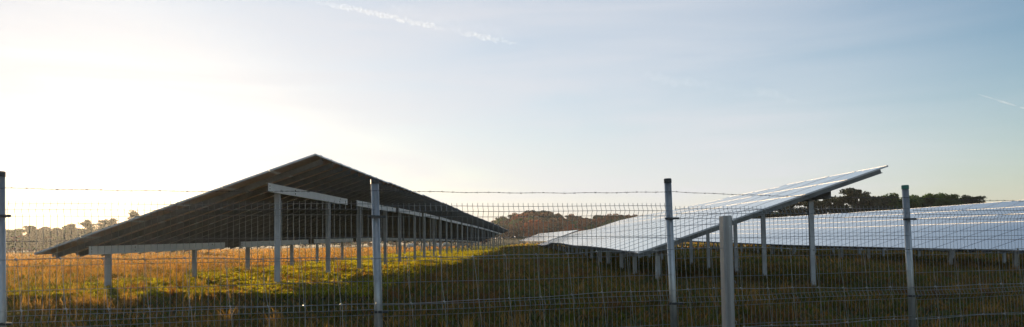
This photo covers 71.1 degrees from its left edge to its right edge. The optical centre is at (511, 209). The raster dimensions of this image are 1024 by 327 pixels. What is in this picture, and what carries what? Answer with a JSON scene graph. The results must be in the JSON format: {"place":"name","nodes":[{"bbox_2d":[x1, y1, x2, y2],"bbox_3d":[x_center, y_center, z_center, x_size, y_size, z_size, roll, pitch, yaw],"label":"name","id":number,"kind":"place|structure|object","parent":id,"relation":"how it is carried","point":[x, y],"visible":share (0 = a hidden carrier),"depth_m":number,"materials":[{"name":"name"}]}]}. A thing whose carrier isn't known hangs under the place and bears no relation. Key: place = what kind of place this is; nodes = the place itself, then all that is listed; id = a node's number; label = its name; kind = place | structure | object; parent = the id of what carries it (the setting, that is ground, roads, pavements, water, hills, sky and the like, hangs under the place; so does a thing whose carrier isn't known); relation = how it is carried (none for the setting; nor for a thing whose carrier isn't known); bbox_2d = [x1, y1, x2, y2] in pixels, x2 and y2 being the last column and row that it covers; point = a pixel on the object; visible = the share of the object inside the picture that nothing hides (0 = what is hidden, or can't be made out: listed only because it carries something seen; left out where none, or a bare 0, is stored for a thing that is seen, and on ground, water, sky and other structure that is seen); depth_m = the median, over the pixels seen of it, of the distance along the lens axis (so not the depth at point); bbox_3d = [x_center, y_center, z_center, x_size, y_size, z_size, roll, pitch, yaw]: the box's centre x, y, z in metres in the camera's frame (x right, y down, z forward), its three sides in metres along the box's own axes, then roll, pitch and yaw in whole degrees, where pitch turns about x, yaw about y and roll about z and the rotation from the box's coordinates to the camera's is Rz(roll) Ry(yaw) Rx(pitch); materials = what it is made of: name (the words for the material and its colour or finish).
{"place":"outdoors","nodes":[
{"label":"outdoors","id":0,"kind":"place"},
{"bbox_2d":[0,0,1023,242],"label":"sky","id":1,"kind":"structure","parent":0,"point":[555,98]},
{"bbox_2d":[6,237,1023,326],"bbox_3d":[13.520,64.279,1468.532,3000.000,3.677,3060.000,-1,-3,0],"label":"ground","id":2,"kind":"structure","parent":0,"point":[512,241],"depth_m":11.69,"materials":[{"name":"green plant"}]},
{"bbox_2d":[6,228,26,251],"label":"bush","id":3,"kind":"object","parent":2,"relation":"on","point":[10,233],"visible":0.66,"depth_m":186.33,"materials":[{"name":"green plant"}]},
{"bbox_2d":[10,236,27,251],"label":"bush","id":4,"kind":"object","parent":2,"relation":"on","point":[18,249],"visible":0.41,"depth_m":189.26,"materials":[{"name":"green plant"}]},
{"bbox_2d":[21,225,42,251],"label":"pine tree","id":5,"kind":"object","parent":2,"relation":"on","point":[33,227],"visible":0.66,"depth_m":184.84,"materials":[{"name":"green plant"}]},
{"bbox_2d":[22,238,46,251],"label":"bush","id":6,"kind":"object","parent":2,"relation":"on","point":[32,248],"visible":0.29,"depth_m":187.75,"materials":[{"name":"green plant"}]},
{"bbox_2d":[25,226,52,250],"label":"pine tree","id":7,"kind":"object","parent":2,"relation":"on","point":[40,235],"visible":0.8,"depth_m":185.91,"materials":[{"name":"green plant"}]},
{"bbox_2d":[44,233,56,246],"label":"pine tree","id":8,"kind":"object","parent":2,"relation":"on","point":[50,244],"visible":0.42,"depth_m":189.75,"materials":[{"name":"green plant"}]},
{"bbox_2d":[50,223,77,244],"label":"pine tree","id":9,"kind":"object","parent":2,"relation":"on","point":[71,228],"visible":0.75,"depth_m":185.70,"materials":[{"name":"green plant"}]},
{"bbox_2d":[77,219,96,236],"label":"pine tree","id":10,"kind":"object","parent":2,"relation":"on","point":[87,223],"visible":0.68,"depth_m":178.08,"materials":[{"name":"green plant"}]},
{"bbox_2d":[93,219,107,230],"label":"pine tree","id":11,"kind":"object","parent":2,"relation":"on","point":[101,222],"visible":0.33,"depth_m":179.70,"materials":[{"name":"green plant"}]},
{"bbox_2d":[98,217,117,229],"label":"pine tree","id":12,"kind":"object","parent":2,"relation":"on","point":[114,220],"visible":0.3,"depth_m":178.25,"materials":[{"name":"green plant"}]},
{"bbox_2d":[127,210,139,218],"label":"pine tree","id":13,"kind":"object","parent":2,"relation":"on","point":[134,213],"visible":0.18,"depth_m":170.35,"materials":[{"name":"green plant"}]},
{"bbox_2d":[34,153,388,285],"bbox_3d":[-6.574,0.985,18.051,5.590,3.929,8.039,-1,-3,0],"label":"solar table","id":14,"kind":"object","parent":2,"relation":"on","point":[315,172],"visible":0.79,"depth_m":16.27,"materials":[{"name":"metal"}]},
{"bbox_2d":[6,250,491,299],"bbox_3d":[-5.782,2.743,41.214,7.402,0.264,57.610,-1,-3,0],"label":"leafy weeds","id":15,"kind":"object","parent":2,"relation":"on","point":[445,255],"visible":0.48,"depth_m":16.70,"materials":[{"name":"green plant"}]},
{"bbox_2d":[219,182,422,270],"bbox_3d":[-6.506,1.223,26.096,5.581,3.947,8.043,-1,-3,0],"label":"solar table","id":16,"kind":"object","parent":2,"relation":"on","point":[311,226],"visible":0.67,"depth_m":25.12,"materials":[{"name":"metal"}]},
{"bbox_2d":[361,241,372,246],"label":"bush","id":17,"kind":"object","parent":2,"relation":"on","point":[370,244],"visible":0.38,"depth_m":211.81,"materials":[{"name":"green plant"}]},
{"bbox_2d":[298,195,442,262],"bbox_3d":[-6.440,1.457,34.145,5.568,3.936,8.038,-1,-3,0],"label":"solar table","id":18,"kind":"object","parent":2,"relation":"on","point":[425,201],"visible":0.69,"depth_m":33.44,"materials":[{"name":"metal"}]},
{"bbox_2d":[344,203,455,257],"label":"solar table","id":19,"kind":"object","parent":2,"relation":"on","point":[408,222],"visible":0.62,"depth_m":42.02,"materials":[{"name":"metal"}]},
{"bbox_2d":[6,242,808,256],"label":"meadow grass","id":20,"kind":"structure","parent":2,"relation":"on","point":[223,251],"depth_m":90.43,"materials":[{"name":"green plant"}]},
{"bbox_2d":[381,208,464,254],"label":"solar table","id":21,"kind":"object","parent":2,"relation":"on","point":[419,227],"visible":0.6,"depth_m":50.06,"materials":[{"name":"metal"}]},
{"bbox_2d":[395,212,473,253],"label":"solar table","id":22,"kind":"object","parent":2,"relation":"on","point":[455,221],"visible":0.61,"depth_m":57.44,"materials":[{"name":"metal"}]},
{"bbox_2d":[413,216,480,251],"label":"solar table","id":23,"kind":"object","parent":2,"relation":"on","point":[454,227],"visible":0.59,"depth_m":66.00,"materials":[{"name":"metal"}]},
{"bbox_2d":[430,219,487,250],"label":"solar table","id":24,"kind":"object","parent":2,"relation":"on","point":[476,224],"visible":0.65,"depth_m":74.04,"materials":[{"name":"metal"}]},
{"bbox_2d":[442,221,492,248],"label":"solar table","id":25,"kind":"object","parent":2,"relation":"on","point":[483,226],"visible":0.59,"depth_m":82.05,"materials":[{"name":"metal"}]},
{"bbox_2d":[450,224,497,248],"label":"solar table","id":26,"kind":"object","parent":2,"relation":"on","point":[489,228],"visible":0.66,"depth_m":89.38,"materials":[{"name":"metal"}]},
{"bbox_2d":[463,226,501,247],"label":"solar table","id":27,"kind":"object","parent":2,"relation":"on","point":[480,235],"visible":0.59,"depth_m":97.54,"materials":[{"name":"metal"}]},
{"bbox_2d":[465,227,504,247],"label":"solar table","id":28,"kind":"object","parent":2,"relation":"on","point":[495,232],"visible":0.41,"depth_m":105.43,"materials":[{"name":"metal"}]},
{"bbox_2d":[473,229,507,245],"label":"solar table","id":29,"kind":"object","parent":2,"relation":"on","point":[501,232],"visible":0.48,"depth_m":114.96,"materials":[{"name":"metal"}]},
{"bbox_2d":[494,218,505,223],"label":"broadleaf tree","id":30,"kind":"object","parent":2,"relation":"on","point":[501,220],"visible":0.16,"depth_m":318.97,"materials":[{"name":"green plant"}]},
{"bbox_2d":[505,227,512,238],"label":"broadleaf tree","id":31,"kind":"object","parent":2,"relation":"on","point":[510,231],"visible":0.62,"depth_m":281.42,"materials":[{"name":"brown plant"}]},
{"bbox_2d":[0,171,1023,326],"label":"fence","id":32,"kind":"object","parent":2,"relation":"on","point":[375,216],"visible":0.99,"depth_m":6.85,"materials":[{"name":"metal"}]},
{"bbox_2d":[0,216,1023,326],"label":"stock fence","id":33,"kind":"object","parent":2,"relation":"on","point":[726,269],"visible":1,"depth_m":3.56,"materials":[{"name":"metal"}]},
{"bbox_2d":[6,247,1023,268],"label":"meadow grass","id":34,"kind":"structure","parent":2,"relation":"on","point":[37,262],"depth_m":40.03,"materials":[{"name":"green plant"}]},
{"bbox_2d":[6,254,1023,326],"bbox_3d":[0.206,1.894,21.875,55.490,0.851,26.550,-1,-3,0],"label":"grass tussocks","id":35,"kind":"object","parent":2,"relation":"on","point":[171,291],"depth_m":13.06,"materials":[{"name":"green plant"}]},
{"bbox_2d":[509,222,522,238],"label":"broadleaf tree","id":36,"kind":"object","parent":2,"relation":"on","point":[516,229],"visible":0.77,"depth_m":279.27,"materials":[{"name":"brown plant"}]},
{"bbox_2d":[515,221,530,237],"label":"broadleaf tree","id":37,"kind":"object","parent":2,"relation":"on","point":[521,235],"visible":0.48,"depth_m":279.74,"materials":[{"name":"brown plant"}]},
{"bbox_2d":[520,223,537,236],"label":"broadleaf tree","id":38,"kind":"object","parent":2,"relation":"on","point":[530,229],"visible":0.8,"depth_m":273.69,"materials":[{"name":"brown plant"}]},
{"bbox_2d":[526,212,547,217],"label":"broadleaf tree","id":39,"kind":"object","parent":2,"relation":"on","point":[534,213],"visible":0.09,"depth_m":312.96,"materials":[{"name":"brown plant"}]},
{"bbox_2d":[529,220,545,235],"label":"broadleaf tree","id":40,"kind":"object","parent":2,"relation":"on","point":[540,226],"visible":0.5,"depth_m":278.48,"materials":[{"name":"brown plant"}]},
{"bbox_2d":[532,222,548,233],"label":"broadleaf tree","id":41,"kind":"object","parent":2,"relation":"on","point":[545,228],"visible":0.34,"depth_m":278.67,"materials":[{"name":"brown plant"}]},
{"bbox_2d":[544,220,557,232],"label":"broadleaf tree","id":42,"kind":"object","parent":2,"relation":"on","point":[550,226],"visible":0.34,"depth_m":280.73,"materials":[{"name":"brown plant"}]},
{"bbox_2d":[549,217,557,231],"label":"broadleaf tree","id":43,"kind":"object","parent":2,"relation":"on","point":[553,219],"visible":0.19,"depth_m":295.48,"materials":[{"name":"brown plant"}]},
{"bbox_2d":[540,231,569,241],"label":"solar table","id":44,"kind":"object","parent":2,"relation":"on","point":[555,235],"visible":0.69,"depth_m":133.30,"materials":[{"name":"metal"}]},
{"bbox_2d":[549,222,563,232],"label":"broadleaf tree","id":45,"kind":"object","parent":2,"relation":"on","point":[557,227],"visible":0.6,"depth_m":274.98,"materials":[{"name":"brown plant"}]},
{"bbox_2d":[544,230,576,241],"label":"solar table","id":46,"kind":"object","parent":2,"relation":"on","point":[570,232],"visible":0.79,"depth_m":125.54,"materials":[{"name":"metal"}]},
{"bbox_2d":[540,230,586,246],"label":"solar table","id":47,"kind":"object","parent":2,"relation":"on","point":[563,237],"visible":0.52,"depth_m":84.88,"materials":[{"name":"metal"}]},
{"bbox_2d":[560,224,574,231],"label":"broadleaf tree","id":48,"kind":"object","parent":2,"relation":"on","point":[566,227],"visible":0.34,"depth_m":276.34,"materials":[{"name":"brown plant"}]},
{"bbox_2d":[562,214,574,218],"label":"broadleaf tree","id":49,"kind":"object","parent":2,"relation":"on","point":[570,217],"visible":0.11,"depth_m":334.67,"materials":[{"name":"brown plant"}]},
{"bbox_2d":[567,227,579,230],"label":"broadleaf tree","id":50,"kind":"object","parent":2,"relation":"on","point":[569,229],"visible":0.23,"depth_m":273.07,"materials":[{"name":"brown plant"}]},
{"bbox_2d":[574,216,585,221],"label":"broadleaf tree","id":51,"kind":"object","parent":2,"relation":"on","point":[576,218],"visible":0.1,"depth_m":332.37,"materials":[{"name":"brown plant"}]},
{"bbox_2d":[576,221,586,230],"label":"broadleaf tree","id":52,"kind":"object","parent":2,"relation":"on","point":[580,226],"visible":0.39,"depth_m":292.72,"materials":[{"name":"brown plant"}]},
{"bbox_2d":[551,218,628,250],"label":"solar table","id":53,"kind":"object","parent":2,"relation":"on","point":[584,232],"visible":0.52,"depth_m":54.73,"materials":[{"name":"metal"}]},
{"bbox_2d":[555,216,639,252],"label":"solar table","id":54,"kind":"object","parent":2,"relation":"on","point":[590,232],"visible":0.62,"depth_m":48.74,"materials":[{"name":"metal"}]},
{"bbox_2d":[592,217,604,226],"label":"broadleaf tree","id":55,"kind":"object","parent":2,"relation":"on","point":[599,219],"visible":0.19,"depth_m":315.96,"materials":[{"name":"brown plant"}]},
{"bbox_2d":[601,219,613,225],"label":"broadleaf tree","id":56,"kind":"object","parent":2,"relation":"on","point":[607,222],"visible":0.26,"depth_m":298.01,"materials":[{"name":"brown plant"}]},
{"bbox_2d":[560,212,659,252],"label":"solar table","id":57,"kind":"object","parent":2,"relation":"on","point":[564,243],"visible":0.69,"depth_m":42.75,"materials":[{"name":"metal"}]},
{"bbox_2d":[606,214,622,218],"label":"broadleaf tree","id":58,"kind":"object","parent":2,"relation":"on","point":[609,217],"visible":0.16,"depth_m":328.59,"materials":[{"name":"brown plant"}]},
{"bbox_2d":[613,213,631,219],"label":"broadleaf tree","id":59,"kind":"object","parent":2,"relation":"on","point":[615,217],"visible":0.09,"depth_m":329.62,"materials":[{"name":"green plant"}]},
{"bbox_2d":[566,207,685,258],"bbox_3d":[5.755,1.884,36.734,5.627,3.876,5.986,-1,-3,0],"label":"solar table","id":60,"kind":"object","parent":2,"relation":"on","point":[573,243],"visible":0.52,"depth_m":36.60,"materials":[{"name":"glass"}]},
{"bbox_2d":[574,199,720,263],"bbox_3d":[5.696,1.615,30.749,5.619,3.858,5.977,-1,-3,0],"label":"solar table","id":61,"kind":"object","parent":2,"relation":"on","point":[615,233],"visible":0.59,"depth_m":30.29,"materials":[{"name":"metal"}]},
{"bbox_2d":[586,187,777,272],"bbox_3d":[5.636,1.331,24.750,5.609,3.870,5.979,-1,-3,0],"label":"solar table","id":62,"kind":"object","parent":2,"relation":"on","point":[656,225],"visible":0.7,"depth_m":24.32,"materials":[{"name":"metal"}]},
{"bbox_2d":[688,217,772,250],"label":"solar table","id":63,"kind":"object","parent":2,"relation":"on","point":[747,223],"visible":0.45,"depth_m":59.50,"materials":[{"name":"metal"}]},
{"bbox_2d":[605,165,888,284],"bbox_3d":[5.577,1.077,18.752,5.601,3.895,5.987,-1,-3,0],"label":"solar table","id":64,"kind":"object","parent":2,"relation":"on","point":[819,188],"visible":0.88,"depth_m":17.01,"materials":[{"name":"metal"}]},
{"bbox_2d":[704,216,800,251],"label":"solar table","id":65,"kind":"object","parent":2,"relation":"on","point":[745,231],"visible":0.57,"depth_m":53.68,"materials":[{"name":"metal"}]},
{"bbox_2d":[765,207,791,217],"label":"pine tree","id":66,"kind":"object","parent":2,"relation":"on","point":[784,210],"visible":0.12,"depth_m":145.24,"materials":[{"name":"green plant"}]},
{"bbox_2d":[733,213,840,252],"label":"solar table","id":67,"kind":"object","parent":2,"relation":"on","point":[784,227],"visible":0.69,"depth_m":47.59,"materials":[{"name":"metal"}]},
{"bbox_2d":[786,202,807,215],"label":"pine tree","id":68,"kind":"object","parent":2,"relation":"on","point":[796,204],"visible":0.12,"depth_m":148.92,"materials":[{"name":"green plant"}]},
{"bbox_2d":[789,200,819,215],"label":"pine tree","id":69,"kind":"object","parent":2,"relation":"on","point":[803,209],"visible":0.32,"depth_m":143.96,"materials":[{"name":"green plant"}]},
{"bbox_2d":[754,210,889,253],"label":"solar table","id":70,"kind":"object","parent":2,"relation":"on","point":[821,227],"visible":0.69,"depth_m":41.75,"materials":[{"name":"glass"}]},
{"bbox_2d":[814,196,834,214],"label":"pine tree","id":71,"kind":"object","parent":2,"relation":"on","point":[824,204],"visible":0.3,"depth_m":146.44,"materials":[{"name":"green plant"}]},
{"bbox_2d":[828,195,854,213],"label":"pine tree","id":72,"kind":"object","parent":2,"relation":"on","point":[837,201],"visible":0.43,"depth_m":140.73,"materials":[{"name":"green plant"}]},
{"bbox_2d":[839,187,877,212],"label":"pine tree","id":73,"kind":"object","parent":2,"relation":"on","point":[864,202],"visible":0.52,"depth_m":138.31,"materials":[{"name":"green plant"}]},
{"bbox_2d":[847,191,878,205],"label":"pine tree","id":74,"kind":"object","parent":2,"relation":"on","point":[864,193],"visible":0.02,"depth_m":147.53,"materials":[{"name":"green plant"}]},
{"bbox_2d":[851,194,891,211],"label":"pine tree","id":75,"kind":"object","parent":2,"relation":"on","point":[882,202],"visible":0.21,"depth_m":141.62,"materials":[{"name":"green plant"}]},
{"bbox_2d":[791,205,956,257],"bbox_3d":[17.885,1.844,35.985,5.610,3.874,5.981,-1,-3,0],"label":"solar table","id":76,"kind":"object","parent":2,"relation":"on","point":[833,238],"visible":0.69,"depth_m":35.57,"materials":[{"name":"glass"}]},
{"bbox_2d":[879,193,901,209],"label":"broadleaf tree","id":77,"kind":"object","parent":2,"relation":"on","point":[895,202],"visible":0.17,"depth_m":144.94,"materials":[{"name":"green plant"}]},
{"bbox_2d":[897,199,933,207],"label":"broadleaf tree","id":78,"kind":"object","parent":2,"relation":"on","point":[914,203],"visible":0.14,"depth_m":141.14,"materials":[{"name":"green plant"}]},
{"bbox_2d":[909,193,948,207],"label":"broadleaf tree","id":79,"kind":"object","parent":2,"relation":"on","point":[923,202],"visible":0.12,"depth_m":143.94,"materials":[{"name":"green plant"}]},
{"bbox_2d":[839,200,1023,262],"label":"solar table","id":80,"kind":"object","parent":2,"relation":"on","point":[861,243],"visible":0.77,"depth_m":29.74,"materials":[{"name":"metal"}]},
{"bbox_2d":[933,198,963,205],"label":"broadleaf tree","id":81,"kind":"object","parent":2,"relation":"on","point":[943,202],"visible":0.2,"depth_m":139.28,"materials":[{"name":"green plant"}]},
{"bbox_2d":[937,192,969,203],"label":"broadleaf tree","id":82,"kind":"object","parent":2,"relation":"on","point":[952,196],"visible":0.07,"depth_m":145.96,"materials":[{"name":"green plant"}]},
{"bbox_2d":[912,209,1023,269],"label":"solar table","id":83,"kind":"object","parent":2,"relation":"on","point":[999,232],"visible":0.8,"depth_m":24.82,"materials":[{"name":"glass"}]},
{"bbox_2d":[960,195,985,203],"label":"pine tree","id":84,"kind":"object","parent":2,"relation":"on","point":[977,200],"visible":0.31,"depth_m":140.89,"materials":[{"name":"green plant"}]},
{"bbox_2d":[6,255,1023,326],"bbox_3d":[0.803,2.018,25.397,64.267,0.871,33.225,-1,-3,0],"label":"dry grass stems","id":85,"kind":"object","parent":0,"point":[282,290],"visible":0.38,"depth_m":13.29,"materials":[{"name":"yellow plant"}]}
]}

